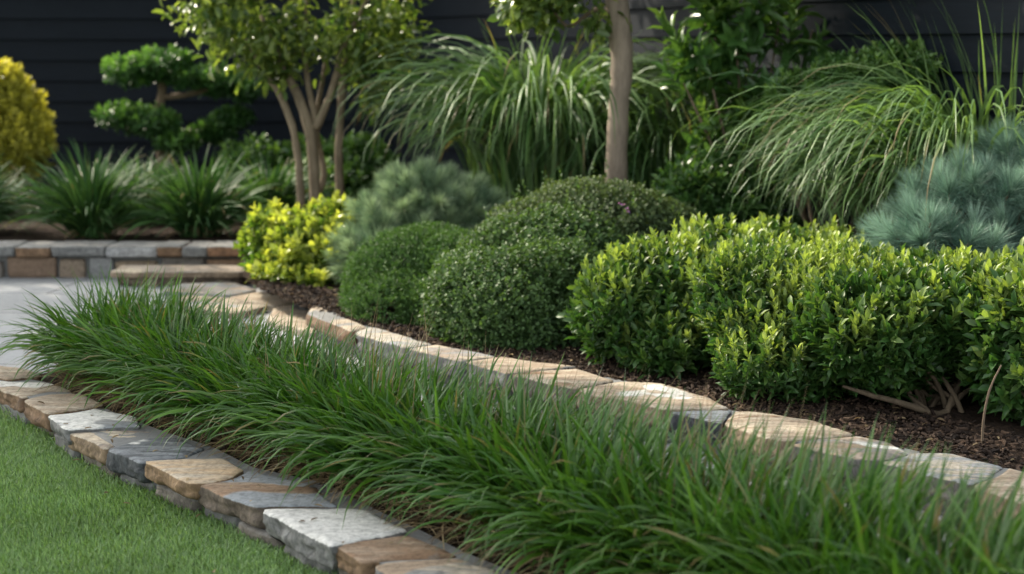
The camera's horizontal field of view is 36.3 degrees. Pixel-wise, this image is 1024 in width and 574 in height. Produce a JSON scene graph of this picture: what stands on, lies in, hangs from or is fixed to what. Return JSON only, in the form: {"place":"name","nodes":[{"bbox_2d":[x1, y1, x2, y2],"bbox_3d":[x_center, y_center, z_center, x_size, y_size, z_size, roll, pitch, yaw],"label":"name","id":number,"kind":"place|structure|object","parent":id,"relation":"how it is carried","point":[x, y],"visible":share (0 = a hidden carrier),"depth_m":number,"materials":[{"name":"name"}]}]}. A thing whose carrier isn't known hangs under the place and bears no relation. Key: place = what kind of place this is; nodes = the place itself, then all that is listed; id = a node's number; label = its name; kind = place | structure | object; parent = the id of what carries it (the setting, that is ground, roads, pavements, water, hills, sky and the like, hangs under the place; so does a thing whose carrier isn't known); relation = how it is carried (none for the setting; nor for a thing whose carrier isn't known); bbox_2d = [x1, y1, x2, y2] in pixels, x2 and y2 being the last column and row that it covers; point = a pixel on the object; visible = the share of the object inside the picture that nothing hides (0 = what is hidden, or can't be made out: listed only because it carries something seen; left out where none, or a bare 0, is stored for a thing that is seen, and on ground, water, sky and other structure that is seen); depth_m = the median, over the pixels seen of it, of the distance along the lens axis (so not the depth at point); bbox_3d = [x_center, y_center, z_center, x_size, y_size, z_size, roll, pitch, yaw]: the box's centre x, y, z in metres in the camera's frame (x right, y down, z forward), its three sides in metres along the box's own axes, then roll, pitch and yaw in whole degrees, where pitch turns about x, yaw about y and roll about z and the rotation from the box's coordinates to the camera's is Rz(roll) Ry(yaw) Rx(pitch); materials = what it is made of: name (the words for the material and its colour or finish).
{"place":"outdoors","nodes":[
{"label":"outdoors","id":0,"kind":"place"},
{"bbox_2d":[0,184,244,242],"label":"raised bed","id":1,"kind":"object","parent":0,"point":[40,233],"visible":0.16,"depth_m":9.73,"materials":[{"name":"soil"}]},
{"bbox_2d":[0,149,53,231],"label":"strap leaf tuft","id":2,"kind":"object","parent":1,"relation":"on","point":[6,210],"visible":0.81,"depth_m":9.73,"materials":[{"name":"plant"}]},
{"bbox_2d":[0,57,57,202],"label":"golden conifer","id":3,"kind":"object","parent":1,"relation":"on","point":[26,128],"visible":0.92,"depth_m":10.99,"materials":[{"name":"yellow plant"}]},
{"bbox_2d":[1,138,177,239],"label":"strap leaf tuft","id":4,"kind":"object","parent":1,"relation":"on","point":[82,205],"visible":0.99,"depth_m":9.40,"materials":[{"name":"plant"}]},
{"bbox_2d":[91,148,206,221],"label":"strap leaf tuft","id":5,"kind":"object","parent":1,"relation":"on","point":[147,167],"visible":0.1,"depth_m":10.35,"materials":[{"name":"plant"}]},
{"bbox_2d":[90,43,262,175],"bbox_3d":[-2.472,-1.208,11.654,1.319,1.209,0.798,-3,9,-20],"label":"cloud tree","id":6,"kind":"object","parent":1,"relation":"on","point":[158,123],"visible":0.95,"depth_m":11.55,"materials":[{"name":"green plant"}]},
{"bbox_2d":[107,142,289,240],"bbox_3d":[-1.933,-0.587,9.610,1.125,0.630,1.226,0,9,0],"label":"strap leaf tuft","id":7,"kind":"object","parent":1,"relation":"on","point":[196,207],"visible":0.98,"depth_m":9.44,"materials":[{"name":"plant"}]},
{"bbox_2d":[217,152,334,218],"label":"strap leaf tuft","id":8,"kind":"object","parent":1,"relation":"on","point":[287,193],"visible":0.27,"depth_m":10.11,"materials":[{"name":"plant"}]},
{"bbox_2d":[203,129,401,200],"bbox_3d":[-1.519,-0.814,11.184,1.447,0.615,0.987,2,9,15],"label":"hedge","id":9,"kind":"object","parent":1,"relation":"on","point":[358,176],"visible":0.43,"depth_m":11.06,"materials":[{"name":"green plant"}]},
{"bbox_2d":[0,409,338,573],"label":"lawn","id":10,"kind":"structure","parent":0,"point":[124,530],"depth_m":4.10,"materials":[{"name":"green plant"}]},
{"bbox_2d":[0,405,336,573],"bbox_3d":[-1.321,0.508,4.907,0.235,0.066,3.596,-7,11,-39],"label":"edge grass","id":11,"kind":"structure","parent":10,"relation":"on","point":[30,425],"depth_m":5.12,"materials":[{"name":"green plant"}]},
{"bbox_2d":[0,277,1015,573],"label":"patio","id":12,"kind":"structure","parent":0,"point":[14,295],"depth_m":8.07,"materials":[{"name":"grey stone"}]},
{"bbox_2d":[0,404,31,426],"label":"base stone","id":13,"kind":"object","parent":12,"relation":"on","point":[15,412],"visible":0.11,"depth_m":5.38,"materials":[{"name":"grey stone"}]},
{"bbox_2d":[0,381,69,412],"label":"edging stone","id":14,"kind":"object","parent":13,"relation":"on","point":[12,396],"visible":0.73,"depth_m":5.44,"materials":[{"name":"beige stone"}]},
{"bbox_2d":[39,427,55,437],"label":"base stone","id":15,"kind":"object","parent":12,"relation":"on","point":[52,433],"visible":0.04,"depth_m":5.15,"materials":[{"name":"grey stone"}]},
{"bbox_2d":[23,394,103,431],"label":"edging stone","id":16,"kind":"object","parent":15,"relation":"on","point":[36,413],"visible":0.77,"depth_m":5.19,"materials":[{"name":"beige stone"}]},
{"bbox_2d":[54,433,84,460],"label":"base stone","id":17,"kind":"object","parent":12,"relation":"on","point":[62,443],"visible":0.12,"depth_m":4.92,"materials":[{"name":"grey stone"}]},
{"bbox_2d":[48,409,140,444],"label":"edging stone","id":18,"kind":"object","parent":17,"relation":"on","point":[95,420],"visible":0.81,"depth_m":4.93,"materials":[{"name":"grey stone"}]},
{"bbox_2d":[83,455,120,478],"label":"base stone","id":19,"kind":"object","parent":12,"relation":"on","point":[90,460],"visible":0.04,"depth_m":4.75,"materials":[{"name":"grey stone"}]},
{"bbox_2d":[68,429,149,465],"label":"edging stone","id":20,"kind":"object","parent":19,"relation":"on","point":[91,445],"visible":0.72,"depth_m":4.79,"materials":[{"name":"beige stone"}]},
{"bbox_2d":[0,240,243,277],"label":"retaining wall","id":21,"kind":"structure","parent":12,"relation":"on","point":[35,259],"depth_m":8.88,"materials":[{"name":"stone"}]},
{"bbox_2d":[120,474,155,491],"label":"base stone","id":22,"kind":"object","parent":12,"relation":"on","point":[123,477],"visible":0.09,"depth_m":4.56,"materials":[{"name":"grey stone"}]},
{"bbox_2d":[106,438,203,482],"bbox_3d":[-1.054,0.510,4.651,0.243,0.070,0.285,-8,12,-42],"label":"edging stone","id":23,"kind":"object","parent":22,"relation":"on","point":[130,459],"visible":0.7,"depth_m":4.60,"materials":[{"name":"grey stone"}]},
{"bbox_2d":[110,264,248,285],"bbox_3d":[-1.830,-0.065,8.682,0.743,0.091,0.312,0,9,0],"label":"stone step","id":24,"kind":"object","parent":12,"relation":"on","point":[218,273],"visible":0.84,"depth_m":8.56,"materials":[{"name":"beige stone"}]},
{"bbox_2d":[155,484,204,512],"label":"base stone","id":25,"kind":"object","parent":12,"relation":"on","point":[165,492],"visible":0.12,"depth_m":4.37,"materials":[{"name":"grey stone"}]},
{"bbox_2d":[145,458,243,499],"bbox_3d":[-0.879,0.531,4.413,0.215,0.058,0.314,-6,11,-36],"label":"edging stone","id":26,"kind":"object","parent":25,"relation":"on","point":[173,475],"visible":0.85,"depth_m":4.37,"materials":[{"name":"beige stone"}]},
{"bbox_2d":[162,282,255,297],"bbox_3d":[-1.586,0.018,8.335,0.511,0.040,0.393,4,10,24],"label":"flagstone","id":27,"kind":"object","parent":12,"relation":"on","point":[236,291],"visible":0.59,"depth_m":8.26,"materials":[{"name":"grey stone"}]},
{"bbox_2d":[204,508,240,528],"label":"base stone","id":28,"kind":"object","parent":12,"relation":"on","point":[218,516],"visible":0.09,"depth_m":4.22,"materials":[{"name":"grey stone"}]},
{"bbox_2d":[198,472,336,528],"bbox_3d":[-0.637,0.576,4.193,0.241,0.064,0.457,-8,12,-42],"label":"edging stone","id":29,"kind":"object","parent":28,"relation":"on","point":[223,497],"visible":0.83,"depth_m":4.16,"materials":[{"name":"grey stone"}]},
{"bbox_2d":[181,295,267,318],"bbox_3d":[-1.495,0.094,7.842,0.638,0.040,0.308,7,11,40],"label":"flagstone","id":30,"kind":"object","parent":12,"relation":"on","point":[241,303],"visible":0.38,"depth_m":7.75,"materials":[{"name":"beige stone"}]},
{"bbox_2d":[0,379,516,573],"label":"mortar bed","id":31,"kind":"object","parent":12,"relation":"on","point":[117,441],"visible":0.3,"depth_m":4.37,"materials":[{"name":"grey concrete"}]},
{"bbox_2d":[375,558,500,573],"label":"edging stone","id":32,"kind":"object","parent":31,"relation":"on","point":[439,566],"visible":0.95,"depth_m":3.58,"materials":[{"name":"beige stone"}]},
{"bbox_2d":[236,521,285,550],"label":"base stone","id":33,"kind":"object","parent":12,"relation":"on","point":[251,532],"visible":0.11,"depth_m":4.07,"materials":[{"name":"grey stone"}]},
{"bbox_2d":[231,291,295,310],"bbox_3d":[-1.227,0.069,8.002,0.431,0.039,0.301,8,12,44],"label":"flagstone","id":34,"kind":"object","parent":12,"relation":"on","point":[260,298],"visible":0.56,"depth_m":7.93,"materials":[{"name":"beige stone"}]},
{"bbox_2d":[267,304,318,339],"bbox_3d":[-1.017,0.162,7.398,0.284,0.040,0.845,-3,9,-20],"label":"flagstone","id":35,"kind":"object","parent":12,"relation":"on","point":[300,312],"visible":0.41,"depth_m":7.42,"materials":[{"name":"beige stone"}]},
{"bbox_2d":[284,546,336,573],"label":"base stone","id":36,"kind":"object","parent":12,"relation":"on","point":[306,560],"visible":0.09,"depth_m":3.87,"materials":[{"name":"grey stone"}]},
{"bbox_2d":[263,509,407,569],"bbox_3d":[-0.444,0.615,3.933,0.239,0.069,0.384,-6,11,-34],"label":"edging stone","id":37,"kind":"object","parent":36,"relation":"on","point":[322,536],"visible":0.9,"depth_m":3.87,"materials":[{"name":"grey stone"}]},
{"bbox_2d":[339,568,347,573],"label":"base stone","id":38,"kind":"object","parent":12,"relation":"on","point":[341,571],"visible":0.02,"depth_m":3.76,"materials":[{"name":"stone"}]},
{"bbox_2d":[336,536,455,573],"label":"edging stone","id":39,"kind":"object","parent":38,"relation":"on","point":[364,557],"visible":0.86,"depth_m":3.70,"materials":[{"name":"brown stone"}]},
{"bbox_2d":[319,333,417,374],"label":"base stone","id":40,"kind":"object","parent":12,"relation":"on","point":[338,341],"visible":0.03,"depth_m":6.70,"materials":[{"name":"grey stone"}]},
{"bbox_2d":[306,305,365,344],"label":"edging stone","id":41,"kind":"object","parent":40,"relation":"on","point":[329,317],"visible":0.72,"depth_m":6.79,"materials":[{"name":"beige stone"}]},
{"bbox_2d":[356,328,431,364],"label":"edging stone","id":42,"kind":"object","parent":40,"relation":"on","point":[385,335],"visible":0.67,"depth_m":6.39,"materials":[{"name":"beige stone"}]},
{"bbox_2d":[418,368,514,401],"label":"base stone","id":43,"kind":"object","parent":12,"relation":"on","point":[448,377],"visible":0.02,"depth_m":5.96,"materials":[{"name":"grey stone"}]},
{"bbox_2d":[409,345,493,377],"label":"edging stone","id":44,"kind":"object","parent":43,"relation":"on","point":[433,351],"visible":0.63,"depth_m":6.04,"materials":[{"name":"beige stone"}]},
{"bbox_2d":[466,357,574,388],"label":"edging stone","id":45,"kind":"object","parent":43,"relation":"on","point":[537,366],"visible":0.52,"depth_m":5.83,"materials":[{"name":"beige stone"}]},
{"bbox_2d":[0,260,1023,573],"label":"border grass","id":46,"kind":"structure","parent":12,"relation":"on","point":[540,478],"depth_m":3.77,"materials":[{"name":"plant"}]},
{"bbox_2d":[0,366,41,381],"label":"edging stone","id":47,"kind":"object","parent":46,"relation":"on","point":[5,375],"visible":0.55,"depth_m":5.66,"materials":[{"name":"beige stone"}]},
{"bbox_2d":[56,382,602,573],"bbox_3d":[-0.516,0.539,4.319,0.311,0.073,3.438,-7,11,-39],"label":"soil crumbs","id":48,"kind":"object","parent":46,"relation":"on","point":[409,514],"visible":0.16,"depth_m":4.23,"materials":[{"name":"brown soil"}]},
{"bbox_2d":[527,399,587,419],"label":"base stone","id":49,"kind":"object","parent":12,"relation":"on","point":[563,408],"visible":0.02,"depth_m":5.56,"materials":[{"name":"grey stone"}]},
{"bbox_2d":[512,369,612,407],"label":"edging stone","id":50,"kind":"object","parent":49,"relation":"on","point":[585,377],"visible":0.53,"depth_m":5.59,"materials":[{"name":"beige stone"}]},
{"bbox_2d":[591,413,680,442],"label":"base stone","id":51,"kind":"object","parent":12,"relation":"on","point":[669,440],"visible":0.02,"depth_m":5.26,"materials":[{"name":"grey stone"}]},
{"bbox_2d":[576,382,727,429],"bbox_3d":[0.503,0.405,5.343,0.319,0.076,0.545,-7,11,-38],"label":"edging stone","id":52,"kind":"object","parent":51,"relation":"on","point":[692,399],"visible":0.57,"depth_m":5.32,"materials":[{"name":"beige stone"}]},
{"bbox_2d":[319,325,1021,517],"bbox_3d":[0.431,0.407,5.469,0.342,0.093,4.038,-7,11,-37],"label":"mortar bed","id":53,"kind":"object","parent":12,"relation":"on","point":[1003,470],"visible":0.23,"depth_m":4.67,"materials":[{"name":"grey concrete"}]},
{"bbox_2d":[681,434,778,470],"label":"base stone","id":54,"kind":"object","parent":12,"relation":"on","point":[716,452],"visible":0.01,"depth_m":5.03,"materials":[{"name":"grey stone"}]},
{"bbox_2d":[669,410,731,441],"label":"edging stone","id":55,"kind":"object","parent":54,"relation":"on","point":[692,420],"visible":0.59,"depth_m":5.04,"materials":[{"name":"grey stone"}]},
{"bbox_2d":[722,411,851,464],"bbox_3d":[0.840,0.470,4.949,0.290,0.084,0.433,-5,10,-31],"label":"edging stone","id":56,"kind":"object","parent":54,"relation":"on","point":[791,422],"visible":0.57,"depth_m":4.89,"materials":[{"name":"beige stone"}]},
{"bbox_2d":[785,465,883,495],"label":"base stone","id":57,"kind":"object","parent":12,"relation":"on","point":[851,480],"visible":0.01,"depth_m":4.64,"materials":[{"name":"grey stone"}]},
{"bbox_2d":[789,436,907,479],"bbox_3d":[1.017,0.508,4.655,0.245,0.076,0.310,-9,12,-44],"label":"edging stone","id":58,"kind":"object","parent":57,"relation":"on","point":[863,441],"visible":0.45,"depth_m":4.62,"materials":[{"name":"beige stone"}]},
{"bbox_2d":[892,490,969,515],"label":"base stone","id":59,"kind":"object","parent":12,"relation":"on","point":[927,504],"visible":0.03,"depth_m":4.39,"materials":[{"name":"grey stone"}]},
{"bbox_2d":[882,453,1002,504],"bbox_3d":[1.246,0.539,4.468,0.251,0.070,0.314,-7,11,-39],"label":"edging stone","id":60,"kind":"object","parent":59,"relation":"on","point":[964,462],"visible":0.48,"depth_m":4.43,"materials":[{"name":"beige stone"}]},
{"bbox_2d":[471,73,761,241],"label":"weeping grass","id":61,"kind":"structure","parent":0,"point":[640,167],"depth_m":8.47,"materials":[{"name":"plant"}]},
{"bbox_2d":[241,259,1023,470],"bbox_3d":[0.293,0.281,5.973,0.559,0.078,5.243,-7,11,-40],"label":"bark mulch","id":62,"kind":"object","parent":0,"point":[949,435],"visible":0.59,"depth_m":5.23,"materials":[{"name":"brown wood"}]},
{"bbox_2d":[152,0,440,208],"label":"multi stem tree","id":63,"kind":"object","parent":62,"relation":"on","point":[260,40],"visible":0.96,"depth_m":9.15,"materials":[{"name":"green plant"}]},
{"bbox_2d":[232,189,361,288],"bbox_3d":[-1.084,-0.211,8.043,0.760,0.537,0.854,0,9,0],"label":"variegated bush","id":64,"kind":"object","parent":62,"relation":"on","point":[276,242],"visible":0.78,"depth_m":7.94,"materials":[{"name":"yellow plant"}]},
{"bbox_2d":[337,220,472,326],"bbox_3d":[-0.414,-0.066,7.114,0.785,0.431,1.064,0,9,0],"label":"mound shrub","id":65,"kind":"object","parent":62,"relation":"on","point":[370,275],"visible":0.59,"depth_m":6.96,"materials":[{"name":"green plant"}]},
{"bbox_2d":[322,154,512,283],"bbox_3d":[-0.481,-0.352,8.022,0.885,0.683,1.137,5,10,31],"label":"dwarf pine","id":66,"kind":"object","parent":62,"relation":"on","point":[425,190],"visible":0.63,"depth_m":7.94,"materials":[{"name":"green plant"}]},
{"bbox_2d":[317,14,726,223],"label":"weeping grass","id":67,"kind":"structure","parent":62,"relation":"on","point":[493,102],"depth_m":8.56,"materials":[{"name":"plant"}]},
{"bbox_2d":[38,277,1015,572],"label":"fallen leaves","id":68,"kind":"object","parent":62,"relation":"on","point":[526,357],"visible":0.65,"depth_m":5.00,"materials":[{"name":"plant"}]},
{"bbox_2d":[413,159,704,353],"bbox_3d":[0.248,-0.179,6.856,1.109,0.714,1.667,2,9,15],"label":"boxwood mass","id":69,"kind":"object","parent":62,"relation":"on","point":[506,276],"visible":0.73,"depth_m":6.44,"materials":[{"name":"green plant"}]},
{"bbox_2d":[487,0,632,226],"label":"standard tree","id":70,"kind":"object","parent":62,"relation":"on","point":[542,17],"visible":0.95,"depth_m":7.74,"materials":[{"name":"green plant"}]},
{"bbox_2d":[556,211,874,379],"bbox_3d":[0.854,-0.006,6.192,1.500,0.584,0.739,-8,12,-41],"label":"hedge shrub","id":71,"kind":"object","parent":62,"relation":"on","point":[633,296],"visible":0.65,"depth_m":5.82,"materials":[{"name":"green plant"}]},
{"bbox_2d":[650,115,803,232],"bbox_3d":[1.081,-0.465,7.933,0.819,0.818,0.715,0,9,0],"label":"broadleaf shrub","id":72,"kind":"object","parent":62,"relation":"on","point":[681,187],"visible":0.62,"depth_m":7.76,"materials":[{"name":"green plant"}]},
{"bbox_2d":[647,0,834,226],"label":"broadleaf shrub","id":73,"kind":"object","parent":62,"relation":"on","point":[742,32],"visible":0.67,"depth_m":7.86,"materials":[{"name":"green plant"}]},
{"bbox_2d":[685,230,911,406],"bbox_3d":[1.080,0.092,5.622,0.944,0.560,1.056,0,9,0],"label":"hedge shrub","id":74,"kind":"object","parent":62,"relation":"on","point":[746,287],"visible":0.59,"depth_m":5.37,"materials":[{"name":"green plant"}]},
{"bbox_2d":[750,36,943,240],"bbox_3d":[1.591,-0.584,7.422,0.963,1.206,0.635,0,9,0],"label":"glossy shrub","id":75,"kind":"object","parent":62,"relation":"on","point":[913,50],"visible":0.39,"depth_m":7.28,"materials":[{"name":"green plant"}]},
{"bbox_2d":[677,59,1023,247],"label":"weeping grass","id":76,"kind":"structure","parent":62,"relation":"on","point":[876,148],"depth_m":6.66,"materials":[{"name":"plant"}]},
{"bbox_2d":[774,0,1023,153],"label":"upright grass","id":77,"kind":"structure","parent":62,"relation":"on","point":[999,97],"depth_m":6.89,"materials":[{"name":"plant"}]},
{"bbox_2d":[784,240,1022,415],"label":"hedge shrub","id":78,"kind":"object","parent":62,"relation":"on","point":[886,325],"visible":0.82,"depth_m":5.11,"materials":[{"name":"green plant"}]},
{"bbox_2d":[851,113,1023,258],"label":"dwarf pine","id":79,"kind":"object","parent":62,"relation":"on","point":[993,223],"visible":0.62,"depth_m":6.02,"materials":[{"name":"green plant"}]},
{"bbox_2d":[942,237,1023,425],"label":"broadleaf shrub","id":80,"kind":"object","parent":62,"relation":"on","point":[984,361],"visible":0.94,"depth_m":4.95,"materials":[{"name":"green plant"}]},
{"bbox_2d":[981,365,1001,443],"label":"dry twig","id":81,"kind":"object","parent":62,"relation":"on","point":[985,408],"visible":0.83,"depth_m":4.73,"materials":[{"name":"brown wood"}]},
{"label":"ground","id":82,"kind":"structure","parent":0,"visible":0},
{"bbox_2d":[0,0,394,184],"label":"cladding wall","id":83,"kind":"structure","parent":82,"relation":"on","point":[59,49],"depth_m":13.14,"materials":[{"name":"black wood"}]},
{"bbox_2d":[393,0,1023,230],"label":"cladding wall","id":84,"kind":"structure","parent":82,"relation":"on","point":[457,17],"depth_m":8.04,"materials":[{"name":"black wood"}]},
{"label":"base stone","id":85,"kind":"object","parent":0,"visible":0},
{"bbox_2d":[974,468,1023,524],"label":"edging stone","id":86,"kind":"object","parent":85,"relation":"on","point":[1011,478],"visible":0.45,"depth_m":4.21,"materials":[{"name":"beige stone"}]}
]}

